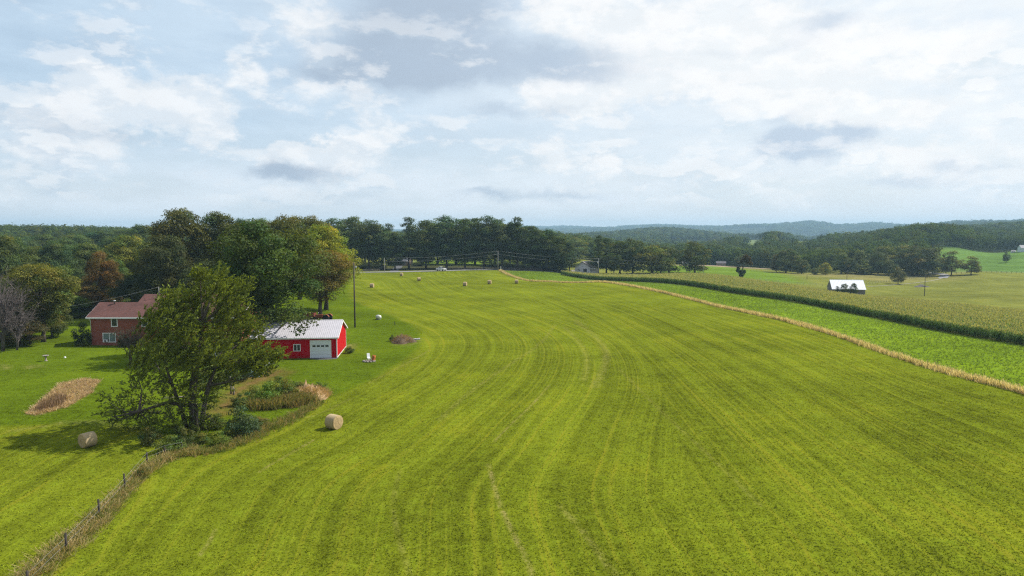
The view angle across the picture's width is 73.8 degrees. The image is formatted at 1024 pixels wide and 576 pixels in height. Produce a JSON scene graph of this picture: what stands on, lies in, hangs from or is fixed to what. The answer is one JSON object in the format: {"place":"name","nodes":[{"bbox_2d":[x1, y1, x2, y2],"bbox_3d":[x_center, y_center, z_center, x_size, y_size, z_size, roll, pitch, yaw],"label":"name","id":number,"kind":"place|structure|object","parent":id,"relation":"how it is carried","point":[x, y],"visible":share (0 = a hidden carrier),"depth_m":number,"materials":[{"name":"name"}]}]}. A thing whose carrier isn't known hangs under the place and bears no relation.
{"place":"outdoors","nodes":[
{"label":"outdoors","id":0,"kind":"place"},
{"bbox_2d":[3,388,328,575],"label":"rough grass","id":1,"kind":"structure","parent":0,"point":[94,521],"depth_m":54.18,"materials":[{"name":"plant"}]},
{"bbox_2d":[0,226,1023,575],"bbox_3d":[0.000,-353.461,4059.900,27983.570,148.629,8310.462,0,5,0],"label":"ground","id":2,"kind":"structure","parent":0,"point":[408,298],"depth_m":64.70,"materials":[{"name":"green plant"}]},
{"bbox_2d":[0,265,35,350],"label":"bare tree","id":3,"kind":"object","parent":2,"relation":"on","point":[4,304],"visible":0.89,"depth_m":113.63,"materials":[{"name":"plant"}]},
{"bbox_2d":[0,232,39,285],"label":"broadleaf tree","id":4,"kind":"object","parent":2,"relation":"on","point":[7,250],"visible":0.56,"depth_m":183.80,"materials":[{"name":"green plant"}]},
{"bbox_2d":[0,301,44,349],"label":"bare tree","id":5,"kind":"object","parent":2,"relation":"on","point":[18,326],"visible":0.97,"depth_m":114.23,"materials":[{"name":"grey plant"}]},
{"bbox_2d":[0,314,50,345],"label":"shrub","id":6,"kind":"object","parent":2,"relation":"on","point":[36,328],"visible":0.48,"depth_m":118.44,"materials":[{"name":"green plant"}]},
{"bbox_2d":[8,246,55,288],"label":"broadleaf tree","id":7,"kind":"object","parent":2,"relation":"on","point":[30,250],"visible":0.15,"depth_m":202.68,"materials":[{"name":"green plant"}]},
{"bbox_2d":[0,261,82,341],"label":"broadleaf tree","id":8,"kind":"object","parent":2,"relation":"on","point":[49,277],"visible":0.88,"depth_m":121.43,"materials":[{"name":"green plant"}]},
{"bbox_2d":[28,234,58,248],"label":"broadleaf tree","id":9,"kind":"object","parent":2,"relation":"on","point":[42,239],"visible":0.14,"depth_m":345.11,"materials":[{"name":"green plant"}]},
{"bbox_2d":[28,299,74,336],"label":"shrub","id":10,"kind":"object","parent":2,"relation":"on","point":[60,328],"visible":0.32,"depth_m":128.82,"materials":[{"name":"green plant"}]},
{"bbox_2d":[30,241,86,292],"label":"broadleaf tree","id":11,"kind":"object","parent":2,"relation":"on","point":[50,250],"visible":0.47,"depth_m":198.75,"materials":[{"name":"green plant"}]},
{"bbox_2d":[47,237,77,264],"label":"broadleaf tree","id":12,"kind":"object","parent":2,"relation":"on","point":[66,241],"visible":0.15,"depth_m":267.99,"materials":[{"name":"green plant"}]},
{"bbox_2d":[25,376,100,415],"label":"dry stalks","id":13,"kind":"object","parent":2,"relation":"on","point":[54,399],"visible":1,"depth_m":81.87,"materials":[{"name":"beige plant"}]},
{"bbox_2d":[49,269,95,301],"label":"broadleaf tree","id":14,"kind":"object","parent":2,"relation":"on","point":[77,272],"visible":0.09,"depth_m":178.85,"materials":[{"name":"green plant"}]},
{"bbox_2d":[58,296,94,317],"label":"broadleaf tree","id":15,"kind":"object","parent":2,"relation":"on","point":[77,303],"visible":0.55,"depth_m":160.80,"materials":[{"name":"green plant"}]},
{"bbox_2d":[63,234,97,252],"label":"broadleaf tree","id":16,"kind":"object","parent":2,"relation":"on","point":[77,238],"visible":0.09,"depth_m":329.29,"materials":[{"name":"green plant"}]},
{"bbox_2d":[70,321,92,345],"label":"shrub","id":17,"kind":"object","parent":2,"relation":"on","point":[86,336],"visible":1,"depth_m":119.45,"materials":[{"name":"green plant"}]},
{"bbox_2d":[59,242,112,299],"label":"broadleaf tree","id":18,"kind":"object","parent":2,"relation":"on","point":[85,250],"visible":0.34,"depth_m":212.28,"materials":[{"name":"green plant"}]},
{"bbox_2d":[78,431,97,447],"bbox_3d":[-39.333,14.072,63.264,1.378,1.378,1.186,3,6,32],"label":"hay bale","id":19,"kind":"object","parent":2,"relation":"on","point":[87,439],"visible":1,"depth_m":62.87},
{"bbox_2d":[70,279,108,314],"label":"broadleaf tree","id":20,"kind":"object","parent":2,"relation":"on","point":[88,288],"visible":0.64,"depth_m":165.11,"materials":[{"name":"green plant"}]},
{"bbox_2d":[83,231,118,243],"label":"broadleaf tree","id":21,"kind":"object","parent":2,"relation":"on","point":[97,236],"visible":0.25,"depth_m":355.82,"materials":[{"name":"green plant"}]},
{"bbox_2d":[80,251,123,307],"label":"broadleaf tree","id":22,"kind":"object","parent":2,"relation":"on","point":[102,276],"visible":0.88,"depth_m":166.99,"materials":[{"name":"brown plant"}]},
{"bbox_2d":[25,442,182,575],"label":"wire fence","id":23,"kind":"object","parent":2,"relation":"on","point":[66,535],"visible":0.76,"depth_m":47.55,"materials":[{"name":"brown wood"}]},
{"bbox_2d":[1,229,213,284],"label":"woodland","id":24,"kind":"object","parent":2,"relation":"on","point":[56,235],"visible":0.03,"depth_m":468.33,"materials":[{"name":"plant"}]},
{"bbox_2d":[97,259,133,301],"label":"broadleaf tree","id":25,"kind":"object","parent":2,"relation":"on","point":[122,269],"visible":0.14,"depth_m":176.56,"materials":[{"name":"green plant"}]},
{"bbox_2d":[103,234,144,284],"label":"broadleaf tree","id":26,"kind":"object","parent":2,"relation":"on","point":[119,250],"visible":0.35,"depth_m":201.35,"materials":[{"name":"green plant"}]},
{"bbox_2d":[105,324,145,365],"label":"bare tree","id":27,"kind":"object","parent":2,"relation":"on","point":[128,343],"visible":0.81,"depth_m":101.03,"materials":[{"name":"grey plant"}]},
{"bbox_2d":[105,273,148,301],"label":"broadleaf tree","id":28,"kind":"object","parent":2,"relation":"on","point":[124,287],"visible":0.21,"depth_m":162.39,"materials":[{"name":"green plant"}]},
{"bbox_2d":[121,223,153,243],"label":"broadleaf tree","id":29,"kind":"object","parent":2,"relation":"on","point":[138,231],"visible":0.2,"depth_m":325.09,"materials":[{"name":"green plant"}]},
{"bbox_2d":[137,426,162,446],"bbox_3d":[-33.982,13.910,63.870,2.147,1.966,2.447,4,6,38],"label":"shrub","id":30,"kind":"object","parent":2,"relation":"on","point":[157,436],"visible":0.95,"depth_m":63.70,"materials":[{"name":"green plant"}]},
{"bbox_2d":[133,273,181,293],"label":"broadleaf tree","id":31,"kind":"object","parent":2,"relation":"on","point":[141,284],"visible":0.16,"depth_m":157.86,"materials":[{"name":"green plant"}]},
{"bbox_2d":[127,233,196,301],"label":"broadleaf tree","id":32,"kind":"object","parent":2,"relation":"on","point":[172,269],"visible":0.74,"depth_m":153.92,"materials":[{"name":"green plant"}]},
{"bbox_2d":[150,434,188,453],"bbox_3d":[-30.959,14.177,61.864,3.034,1.772,2.853,1,5,12],"label":"shrub","id":33,"kind":"object","parent":2,"relation":"on","point":[167,445],"visible":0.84,"depth_m":61.57,"materials":[{"name":"green plant"}]},
{"bbox_2d":[85,287,263,344],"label":"brick house","id":34,"kind":"structure","parent":2,"relation":"on","point":[102,316],"depth_m":120.18,"materials":[{"name":"red brick"}]},
{"bbox_2d":[143,207,218,292],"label":"broadleaf tree","id":35,"kind":"object","parent":2,"relation":"on","point":[178,223],"visible":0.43,"depth_m":164.71,"materials":[{"name":"green plant"}]},
{"bbox_2d":[172,426,195,446],"bbox_3d":[-30.390,13.861,63.088,2.072,2.346,1.949,0,5,5],"label":"shrub","id":36,"kind":"object","parent":2,"relation":"on","point":[185,438],"visible":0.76,"depth_m":63.01,"materials":[{"name":"green plant"}]},
{"bbox_2d":[91,260,292,434],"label":"windblown tree","id":37,"kind":"object","parent":2,"relation":"on","point":[176,304],"visible":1,"depth_m":68.02,"materials":[{"name":"green plant"}]},
{"bbox_2d":[176,258,219,293],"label":"broadleaf tree","id":38,"kind":"object","parent":2,"relation":"on","point":[204,265],"visible":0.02,"depth_m":138.06,"materials":[{"name":"green plant"}]},
{"bbox_2d":[191,432,213,443],"bbox_3d":[-29.338,14.210,64.508,2.252,1.217,1.976,2,5,17],"label":"shrub","id":39,"kind":"object","parent":2,"relation":"on","point":[202,438],"visible":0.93,"depth_m":64.34,"materials":[{"name":"green plant"}]},
{"bbox_2d":[183,211,240,268],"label":"broadleaf tree","id":40,"kind":"object","parent":2,"relation":"on","point":[219,223],"visible":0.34,"depth_m":169.16,"materials":[{"name":"green plant"}]},
{"bbox_2d":[205,413,226,429],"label":"shrub","id":41,"kind":"object","parent":2,"relation":"on","point":[221,422],"visible":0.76,"depth_m":69.23,"materials":[{"name":"green plant"}]},
{"bbox_2d":[208,431,230,446],"bbox_3d":[-27.510,14.136,64.079,2.172,1.513,2.310,4,6,38],"label":"shrub","id":42,"kind":"object","parent":2,"relation":"on","point":[219,438],"visible":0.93,"depth_m":63.82,"materials":[{"name":"green plant"}]},
{"bbox_2d":[229,393,247,406],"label":"shrub","id":43,"kind":"object","parent":2,"relation":"on","point":[238,402],"visible":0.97,"depth_m":78.25,"materials":[{"name":"green plant"}]},
{"bbox_2d":[222,404,261,436],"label":"shrub","id":44,"kind":"object","parent":2,"relation":"on","point":[244,421],"visible":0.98,"depth_m":66.83,"materials":[{"name":"green plant"}]},
{"bbox_2d":[242,385,264,398],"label":"shrub","id":45,"kind":"object","parent":2,"relation":"on","point":[253,390],"visible":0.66,"depth_m":80.95,"materials":[{"name":"green plant"}]},
{"bbox_2d":[253,381,281,400],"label":"shrub","id":46,"kind":"object","parent":2,"relation":"on","point":[269,393],"visible":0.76,"depth_m":78.93,"materials":[{"name":"green plant"}]},
{"bbox_2d":[204,218,337,337],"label":"broadleaf tree","id":47,"kind":"object","parent":2,"relation":"on","point":[270,255],"visible":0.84,"depth_m":107.90,"materials":[{"name":"green plant"}]},
{"bbox_2d":[275,378,298,393],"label":"shrub","id":48,"kind":"object","parent":2,"relation":"on","point":[291,388],"visible":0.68,"depth_m":81.11,"materials":[{"name":"green plant"}]},
{"bbox_2d":[0,222,591,258],"bbox_3d":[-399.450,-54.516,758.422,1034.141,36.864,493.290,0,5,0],"label":"ridge woodland","id":49,"kind":"object","parent":2,"relation":"on","point":[31,228],"visible":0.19,"depth_m":615.22,"materials":[{"name":"green plant"}]},
{"bbox_2d":[249,320,347,358],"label":"garage","id":50,"kind":"structure","parent":2,"relation":"on","point":[325,339],"depth_m":107.55,"materials":[{"name":"red metal"}]},
{"bbox_2d":[311,341,330,357],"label":"garage door","id":51,"kind":"structure","parent":50,"relation":"in","point":[321,350],"depth_m":107.44,"materials":[{"name":"white metal"}]},
{"bbox_2d":[264,213,333,299],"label":"broadleaf tree","id":52,"kind":"object","parent":2,"relation":"on","point":[296,223],"visible":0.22,"depth_m":192.13,"materials":[{"name":"green plant"}]},
{"bbox_2d":[285,380,333,400],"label":"straw heap","id":53,"kind":"object","parent":2,"relation":"on","point":[313,388],"visible":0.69,"depth_m":82.93,"materials":[{"name":"plant"}]},
{"bbox_2d":[285,249,354,313],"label":"broadleaf tree","id":54,"kind":"object","parent":2,"relation":"on","point":[333,275],"visible":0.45,"depth_m":157.68,"materials":[{"name":"green plant"}]},
{"bbox_2d":[300,223,364,309],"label":"broadleaf tree","id":55,"kind":"object","parent":2,"relation":"on","point":[320,233],"visible":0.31,"depth_m":170.18,"materials":[{"name":"green plant"}]},
{"bbox_2d":[324,414,342,429],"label":"hay bale","id":56,"kind":"object","parent":2,"relation":"on","point":[334,421],"visible":1,"depth_m":69.05},
{"bbox_2d":[325,217,357,254],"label":"broadleaf tree","id":57,"kind":"object","parent":2,"relation":"on","point":[332,222],"visible":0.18,"depth_m":346.43,"materials":[{"name":"green plant"}]},
{"bbox_2d":[338,215,370,268],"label":"broadleaf tree","id":58,"kind":"object","parent":2,"relation":"on","point":[351,242],"visible":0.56,"depth_m":346.89,"materials":[{"name":"green plant"}]},
{"bbox_2d":[352,219,386,269],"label":"broadleaf tree","id":59,"kind":"object","parent":2,"relation":"on","point":[365,229],"visible":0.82,"depth_m":348.15,"materials":[{"name":"green plant"}]},
{"bbox_2d":[366,225,398,269],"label":"broadleaf tree","id":60,"kind":"object","parent":2,"relation":"on","point":[380,245],"visible":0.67,"depth_m":349.88,"materials":[{"name":"green plant"}]},
{"bbox_2d":[380,234,409,269],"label":"broadleaf tree","id":61,"kind":"object","parent":2,"relation":"on","point":[393,261],"visible":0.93,"depth_m":349.84,"materials":[{"name":"green plant"}]},
{"bbox_2d":[387,334,419,343],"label":"brush pile","id":62,"kind":"object","parent":2,"relation":"on","point":[403,339],"visible":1,"depth_m":122.35,"materials":[{"name":"brown wood"}]},
{"bbox_2d":[394,217,424,268],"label":"broadleaf tree","id":63,"kind":"object","parent":2,"relation":"on","point":[410,231],"visible":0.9,"depth_m":352.91,"materials":[{"name":"green plant"}]},
{"bbox_2d":[409,220,444,268],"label":"broadleaf tree","id":64,"kind":"object","parent":2,"relation":"on","point":[426,252],"visible":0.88,"depth_m":355.63,"materials":[{"name":"green plant"}]},
{"bbox_2d":[425,214,464,267],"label":"broadleaf tree","id":65,"kind":"object","parent":2,"relation":"on","point":[443,230],"visible":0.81,"depth_m":358.12,"materials":[{"name":"green plant"}]},
{"bbox_2d":[447,218,483,268],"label":"broadleaf tree","id":66,"kind":"object","parent":2,"relation":"on","point":[466,223],"visible":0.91,"depth_m":358.83,"materials":[{"name":"green plant"}]},
{"bbox_2d":[468,215,502,268],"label":"broadleaf tree","id":67,"kind":"object","parent":2,"relation":"on","point":[485,225],"visible":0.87,"depth_m":359.97,"materials":[{"name":"green plant"}]},
{"bbox_2d":[483,218,516,268],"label":"broadleaf tree","id":68,"kind":"object","parent":2,"relation":"on","point":[502,235],"visible":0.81,"depth_m":361.35,"materials":[{"name":"green plant"}]},
{"bbox_2d":[500,216,531,269],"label":"broadleaf tree","id":69,"kind":"object","parent":2,"relation":"on","point":[514,250],"visible":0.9,"depth_m":362.39,"materials":[{"name":"green plant"}]},
{"bbox_2d":[514,226,548,269],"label":"broadleaf tree","id":70,"kind":"object","parent":2,"relation":"on","point":[536,231],"visible":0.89,"depth_m":361.43,"materials":[{"name":"green plant"}]},
{"bbox_2d":[531,229,560,270],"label":"broadleaf tree","id":71,"kind":"object","parent":2,"relation":"on","point":[548,235],"visible":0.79,"depth_m":361.22,"materials":[{"name":"green plant"}]},
{"bbox_2d":[548,237,576,269],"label":"broadleaf tree","id":72,"kind":"object","parent":2,"relation":"on","point":[563,240],"visible":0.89,"depth_m":358.08,"materials":[{"name":"green plant"}]},
{"bbox_2d":[559,242,579,270],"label":"tree","id":73,"kind":"object","parent":2,"relation":"on","point":[571,264],"visible":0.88,"depth_m":359.18,"materials":[{"name":"green plant"}]},
{"bbox_2d":[562,237,589,258],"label":"broadleaf tree","id":74,"kind":"object","parent":2,"relation":"on","point":[578,250],"visible":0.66,"depth_m":514.38,"materials":[{"name":"green plant"}]},
{"bbox_2d":[575,260,597,273],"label":"white gabled house","id":75,"kind":"structure","parent":2,"relation":"on","point":[583,267],"depth_m":376.75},
{"bbox_2d":[585,235,608,267],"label":"tree","id":76,"kind":"object","parent":2,"relation":"on","point":[600,256],"visible":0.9,"depth_m":371.78,"materials":[{"name":"green plant"}]},
{"bbox_2d":[591,238,622,272],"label":"broadleaf tree","id":77,"kind":"object","parent":2,"relation":"on","point":[605,249],"visible":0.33,"depth_m":383.04,"materials":[{"name":"green plant"}]},
{"bbox_2d":[603,253,622,273],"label":"broadleaf tree","id":78,"kind":"object","parent":2,"relation":"on","point":[612,266],"visible":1,"depth_m":364.53,"materials":[{"name":"green plant"}]},
{"bbox_2d":[606,241,637,273],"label":"broadleaf tree","id":79,"kind":"object","parent":2,"relation":"on","point":[615,250],"visible":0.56,"depth_m":375.03,"materials":[{"name":"green plant"}]},
{"bbox_2d":[617,238,646,273],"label":"broadleaf tree","id":80,"kind":"object","parent":2,"relation":"on","point":[640,247],"visible":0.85,"depth_m":373.67,"materials":[{"name":"green plant"}]},
{"bbox_2d":[635,245,676,272],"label":"broadleaf tree","id":81,"kind":"object","parent":2,"relation":"on","point":[648,260],"visible":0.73,"depth_m":373.21,"materials":[{"name":"green plant"}]},
{"bbox_2d":[647,252,671,273],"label":"broadleaf tree","id":82,"kind":"object","parent":2,"relation":"on","point":[661,265],"visible":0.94,"depth_m":370.01,"materials":[{"name":"green plant"}]},
{"bbox_2d":[662,247,681,272],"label":"broadleaf tree","id":83,"kind":"object","parent":2,"relation":"on","point":[673,253],"visible":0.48,"depth_m":383.08,"materials":[{"name":"green plant"}]},
{"bbox_2d":[679,241,710,272],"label":"broadleaf tree","id":84,"kind":"object","parent":2,"relation":"on","point":[690,251],"visible":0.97,"depth_m":382.81,"materials":[{"name":"green plant"}]},
{"bbox_2d":[736,254,752,276],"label":"leaning tree","id":85,"kind":"object","parent":2,"relation":"on","point":[745,259],"visible":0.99,"depth_m":351.85,"materials":[{"name":"green plant"}]},
{"bbox_2d":[499,269,1023,393],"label":"weed strip","id":86,"kind":"object","parent":2,"relation":"on","point":[994,382],"visible":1,"depth_m":119.96,"materials":[{"name":"beige plant"}]},
{"bbox_2d":[505,270,1023,385],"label":"alfalfa","id":87,"kind":"object","parent":2,"relation":"on","point":[794,311],"visible":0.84,"depth_m":140.08,"materials":[{"name":"green plant"}]},
{"bbox_2d":[522,218,1023,240],"bbox_3d":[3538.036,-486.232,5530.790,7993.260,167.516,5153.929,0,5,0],"label":"horizon woodland","id":88,"kind":"object","parent":2,"relation":"on","point":[823,227],"visible":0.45,"depth_m":4520.95,"materials":[{"name":"plant"}]},
{"bbox_2d":[774,249,800,272],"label":"broadleaf tree","id":89,"kind":"object","parent":2,"relation":"on","point":[789,264],"visible":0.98,"depth_m":448.87,"materials":[{"name":"green plant"}]},
{"bbox_2d":[561,270,1023,343],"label":"corn","id":90,"kind":"object","parent":2,"relation":"on","point":[972,320],"visible":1,"depth_m":181.68,"materials":[{"name":"green plant"}]},
{"bbox_2d":[563,220,1023,244],"bbox_3d":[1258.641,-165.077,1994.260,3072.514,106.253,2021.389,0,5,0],"label":"distant woodland","id":91,"kind":"object","parent":2,"relation":"on","point":[660,235],"visible":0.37,"depth_m":1652.69,"materials":[{"name":"plant"}]},
{"bbox_2d":[573,221,1023,271],"bbox_3d":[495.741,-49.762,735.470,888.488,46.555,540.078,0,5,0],"label":"hill woodland","id":92,"kind":"object","parent":2,"relation":"on","point":[925,235],"visible":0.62,"depth_m":666.32,"materials":[{"name":"green plant"}]},
{"bbox_2d":[792,259,809,273],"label":"broadleaf tree","id":93,"kind":"object","parent":2,"relation":"on","point":[801,270],"visible":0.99,"depth_m":445.52,"materials":[{"name":"green plant"}]},
{"bbox_2d":[832,253,849,273],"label":"broadleaf tree","id":94,"kind":"object","parent":2,"relation":"on","point":[842,257],"visible":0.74,"depth_m":450.63,"materials":[{"name":"green plant"}]},
{"bbox_2d":[827,279,865,294],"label":"hay barn","id":95,"kind":"structure","parent":2,"relation":"on","point":[833,284],"depth_m":305.49,"materials":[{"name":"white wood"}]},
{"bbox_2d":[838,257,858,273],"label":"broadleaf tree","id":96,"kind":"object","parent":2,"relation":"on","point":[846,264],"visible":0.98,"depth_m":445.20,"materials":[{"name":"green plant"}]},
{"bbox_2d":[850,250,868,271],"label":"broadleaf tree","id":97,"kind":"object","parent":2,"relation":"on","point":[858,261],"visible":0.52,"depth_m":448.79,"materials":[{"name":"green plant"}]},
{"bbox_2d":[851,265,877,273],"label":"broadleaf tree","id":98,"kind":"object","parent":2,"relation":"on","point":[864,271],"visible":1,"depth_m":438.67,"materials":[{"name":"green plant"}]},
{"bbox_2d":[868,251,888,273],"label":"broadleaf tree","id":99,"kind":"object","parent":2,"relation":"on","point":[876,263],"visible":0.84,"depth_m":440.50,"materials":[{"name":"green plant"}]},
{"bbox_2d":[862,246,899,271],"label":"broadleaf tree","id":100,"kind":"object","parent":2,"relation":"on","point":[889,257],"visible":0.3,"depth_m":461.20,"materials":[{"name":"green plant"}]},
{"bbox_2d":[878,260,901,275],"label":"broadleaf tree","id":101,"kind":"object","parent":2,"relation":"on","point":[886,267],"visible":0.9,"depth_m":431.18,"materials":[{"name":"green plant"}]},
{"bbox_2d":[889,267,907,283],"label":"broadleaf tree","id":102,"kind":"object","parent":2,"relation":"on","point":[894,278],"visible":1,"depth_m":371.46,"materials":[{"name":"green plant"}]},
{"bbox_2d":[888,245,947,275],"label":"broadleaf tree","id":103,"kind":"object","parent":2,"relation":"on","point":[918,268],"visible":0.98,"depth_m":433.46,"materials":[{"name":"green plant"}]},
{"bbox_2d":[940,250,964,274],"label":"broadleaf tree","id":104,"kind":"object","parent":2,"relation":"on","point":[952,259],"visible":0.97,"depth_m":430.89,"materials":[{"name":"green plant"}]},
{"bbox_2d":[958,256,982,274],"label":"broadleaf tree","id":105,"kind":"object","parent":2,"relation":"on","point":[973,265],"visible":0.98,"depth_m":426.23,"materials":[{"name":"green plant"}]},
{"bbox_2d":[0,0,1023,228],"label":"sky","id":106,"kind":"structure","parent":0,"point":[598,113],"materials":[{"name":"white"}]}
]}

